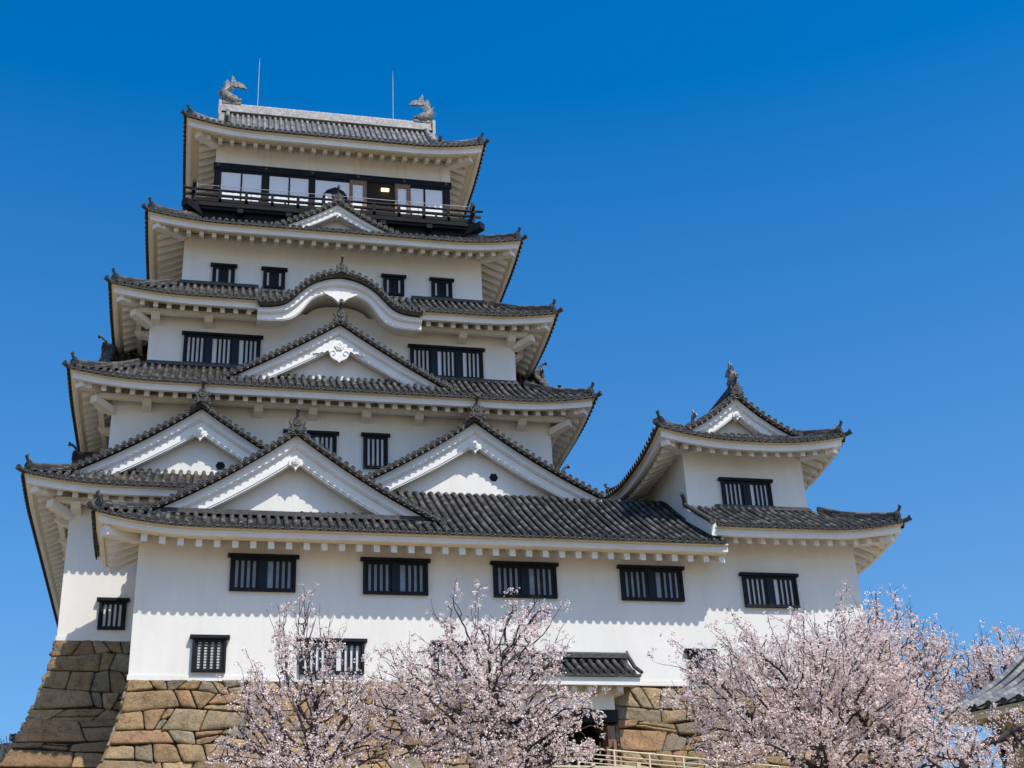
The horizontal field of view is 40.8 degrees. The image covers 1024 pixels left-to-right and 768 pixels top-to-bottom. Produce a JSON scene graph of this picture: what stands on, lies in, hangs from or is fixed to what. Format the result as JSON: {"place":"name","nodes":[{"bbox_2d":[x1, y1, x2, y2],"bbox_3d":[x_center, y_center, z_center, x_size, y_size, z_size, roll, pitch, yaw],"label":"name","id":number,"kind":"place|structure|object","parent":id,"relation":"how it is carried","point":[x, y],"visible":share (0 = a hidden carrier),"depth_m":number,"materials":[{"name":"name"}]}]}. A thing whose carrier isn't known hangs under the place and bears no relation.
{"place":"outdoors","nodes":[
{"label":"outdoors","id":0,"kind":"place"},
{"bbox_2d":[0,733,16,762],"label":"hill","id":1,"kind":"structure","parent":0,"point":[11,737],"depth_m":332.93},
{"bbox_2d":[0,0,1023,767],"label":"sky","id":2,"kind":"structure","parent":0,"point":[822,200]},
{"bbox_3d":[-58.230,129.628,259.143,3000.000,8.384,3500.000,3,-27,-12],"label":"ground","id":3,"kind":"structure","parent":0,"visible":0},
{"bbox_2d":[0,736,14,760],"bbox_3d":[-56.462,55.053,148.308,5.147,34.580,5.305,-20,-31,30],"label":"bare tree","id":4,"kind":"object","parent":3,"relation":"on","point":[5,750],"visible":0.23,"depth_m":155.11,"materials":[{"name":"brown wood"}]},
{"bbox_2d":[0,640,130,767],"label":"stone base","id":5,"kind":"object","parent":3,"relation":"on","point":[73,713],"visible":0.54,"depth_m":43.15,"materials":[{"name":"brown stone"}]},
{"bbox_2d":[15,61,604,641],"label":"castle keep","id":6,"kind":"structure","parent":5,"relation":"on","point":[343,281],"depth_m":52.83,"materials":[{"name":"white paint"}]},
{"bbox_2d":[97,597,129,629],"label":"window","id":7,"kind":"structure","parent":6,"relation":"in","point":[112,611],"depth_m":45.12,"materials":[{"name":"black paint"}]},
{"bbox_2d":[182,330,262,364],"bbox_3d":[-11.032,-1.299,52.381,3.050,1.370,0.170,3,-27,-12],"label":"window","id":8,"kind":"structure","parent":6,"relation":"in","point":[201,347],"depth_m":52.41,"materials":[{"name":"black paint"}]},
{"bbox_2d":[210,262,237,282],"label":"window","id":9,"kind":"structure","parent":6,"relation":"in","point":[222,272],"depth_m":55.06,"materials":[{"name":"black paint"}]},
{"bbox_2d":[261,266,287,289],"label":"window","id":10,"kind":"structure","parent":6,"relation":"in","point":[273,277],"depth_m":55.44,"materials":[{"name":"black paint"}]},
{"bbox_2d":[283,429,338,456],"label":"window","id":11,"kind":"structure","parent":6,"relation":"in","point":[328,439],"depth_m":50.53,"materials":[{"name":"black paint"}]},
{"bbox_2d":[361,432,389,468],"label":"window","id":12,"kind":"structure","parent":6,"relation":"in","point":[375,445],"depth_m":50.79,"materials":[{"name":"black paint"}]},
{"bbox_2d":[381,273,406,296],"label":"window","id":13,"kind":"structure","parent":6,"relation":"in","point":[393,284],"depth_m":56.49,"materials":[{"name":"black paint"}]},
{"bbox_2d":[429,277,453,297],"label":"window","id":14,"kind":"structure","parent":6,"relation":"in","point":[440,287],"depth_m":56.92,"materials":[{"name":"black paint"}]},
{"bbox_2d":[408,343,484,378],"bbox_3d":[-2.563,-0.850,54.208,3.080,1.390,0.170,3,-27,-12],"label":"window","id":15,"kind":"structure","parent":6,"relation":"in","point":[443,361],"depth_m":54.26,"materials":[{"name":"black paint"}]},
{"bbox_2d":[203,582,424,767],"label":"cherry tree","id":16,"kind":"object","parent":3,"relation":"on","point":[309,758],"visible":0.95,"depth_m":28.88,"materials":[{"name":"pink plant"}]},
{"bbox_2d":[349,578,610,767],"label":"cherry tree","id":17,"kind":"object","parent":3,"relation":"on","point":[486,745],"visible":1,"depth_m":28.72,"materials":[{"name":"pink plant"}]},
{"bbox_2d":[96,680,912,767],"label":"stone base","id":18,"kind":"object","parent":3,"relation":"on","point":[173,724],"visible":0.27,"depth_m":41.27,"materials":[{"name":"brown stone"}]},
{"bbox_2d":[86,405,727,694],"bbox_3d":[-3.588,6.211,46.808,20.620,9.129,7.472,3,-27,-12],"label":"connecting turret","id":19,"kind":"object","parent":18,"relation":"on","point":[224,559],"visible":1,"depth_m":44.33,"materials":[{"name":"white paint"}]},
{"bbox_2d":[190,634,229,672],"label":"window","id":20,"kind":"structure","parent":19,"relation":"in","point":[208,651],"depth_m":41.87,"materials":[{"name":"black paint"}]},
{"bbox_2d":[228,553,299,592],"bbox_3d":[-7.832,5.941,43.329,2.230,1.200,0.170,3,-27,-12],"label":"window","id":21,"kind":"structure","parent":19,"relation":"in","point":[249,572],"depth_m":43.35,"materials":[{"name":"black paint"}]},
{"bbox_2d":[297,637,366,674],"bbox_3d":[-5.572,8.427,42.605,2.180,1.110,0.170,3,-27,-12],"label":"window","id":22,"kind":"structure","parent":19,"relation":"in","point":[354,648],"depth_m":42.66,"materials":[{"name":"black paint"}]},
{"bbox_2d":[360,557,430,595],"bbox_3d":[-3.732,6.176,44.206,2.270,1.200,0.170,3,-27,-12],"label":"window","id":23,"kind":"structure","parent":19,"relation":"in","point":[381,575],"depth_m":44.22,"materials":[{"name":"black paint"}]},
{"bbox_2d":[430,640,468,677],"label":"window","id":24,"kind":"structure","parent":19,"relation":"in","point":[461,647],"depth_m":43.40,"materials":[{"name":"black paint"}]},
{"bbox_2d":[490,561,558,598],"bbox_3d":[0.433,6.414,45.095,2.300,1.200,0.170,3,-27,-12],"label":"window","id":25,"kind":"structure","parent":19,"relation":"in","point":[527,576],"depth_m":45.12,"materials":[{"name":"black paint"}]},
{"bbox_2d":[616,564,684,601],"bbox_3d":[4.685,6.657,46.004,2.350,1.200,0.170,3,-27,-12],"label":"window","id":26,"kind":"structure","parent":19,"relation":"in","point":[637,582],"depth_m":46.02,"materials":[{"name":"black paint"}]},
{"bbox_2d":[684,648,716,682],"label":"window","id":27,"kind":"structure","parent":19,"relation":"in","point":[691,656],"depth_m":45.13,"materials":[{"name":"black paint"}]},
{"bbox_2d":[505,651,642,767],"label":"castle gate","id":28,"kind":"structure","parent":18,"relation":"attached to","point":[620,673],"depth_m":43.34,"materials":[{"name":"tile"}]},
{"bbox_2d":[508,709,617,767],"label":"gate door","id":29,"kind":"structure","parent":28,"relation":"in","point":[612,715],"depth_m":43.91,"materials":[{"name":"black paint"}]},
{"bbox_2d":[601,361,911,689],"bbox_3d":[8.297,6.355,52.263,8.724,12.694,12.167,3,-27,-12],"label":"corner turret","id":30,"kind":"object","parent":18,"relation":"on","point":[737,470],"visible":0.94,"depth_m":48.56,"materials":[{"name":"white paint"}]},
{"bbox_2d":[718,477,773,505],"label":"window","id":31,"kind":"structure","parent":30,"relation":"in","point":[735,491],"depth_m":49.50,"materials":[{"name":"black paint"}]},
{"bbox_2d":[738,572,799,608],"bbox_3d":[8.802,7.018,46.820,2.130,1.200,0.170,3,-27,-12],"label":"window","id":32,"kind":"structure","parent":30,"relation":"in","point":[760,589],"depth_m":46.84,"materials":[{"name":"black paint"}]},
{"bbox_2d":[509,762,640,767],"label":"metal fence","id":33,"kind":"object","parent":3,"relation":"on","point":[638,765],"visible":0.61,"depth_m":34.85,"materials":[{"name":"beige metal"}]},
{"bbox_2d":[577,746,779,767],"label":"metal railing","id":34,"kind":"object","parent":3,"relation":"on","point":[614,760],"visible":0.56,"depth_m":39.61,"materials":[{"name":"beige metal"}]},
{"bbox_2d":[647,580,970,767],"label":"cherry tree","id":35,"kind":"object","parent":3,"relation":"on","point":[832,733],"visible":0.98,"depth_m":30.02,"materials":[{"name":"pink plant"}]},
{"bbox_2d":[799,583,988,767],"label":"cherry tree","id":36,"kind":"object","parent":3,"relation":"on","point":[936,659],"visible":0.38,"depth_m":32.88,"materials":[{"name":"pink plant"}]},
{"bbox_2d":[884,629,975,767],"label":"cherry tree","id":37,"kind":"object","parent":3,"relation":"on","point":[928,707],"visible":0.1,"depth_m":59.00,"materials":[{"name":"pink plant"}]},
{"bbox_2d":[892,698,1023,767],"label":"cherry tree","id":38,"kind":"object","parent":3,"relation":"on","point":[964,758],"visible":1,"depth_m":27.19,"materials":[{"name":"pink plant"}]},
{"bbox_2d":[922,620,1023,766],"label":"cherry tree","id":39,"kind":"object","parent":3,"relation":"on","point":[973,676],"visible":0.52,"depth_m":43.40,"materials":[{"name":"pink plant"}]},
{"bbox_2d":[941,650,1023,767],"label":"tiled roof house","id":40,"kind":"structure","parent":3,"relation":"on","point":[1004,689],"depth_m":34.78,"materials":[{"name":"tile"}]}
]}

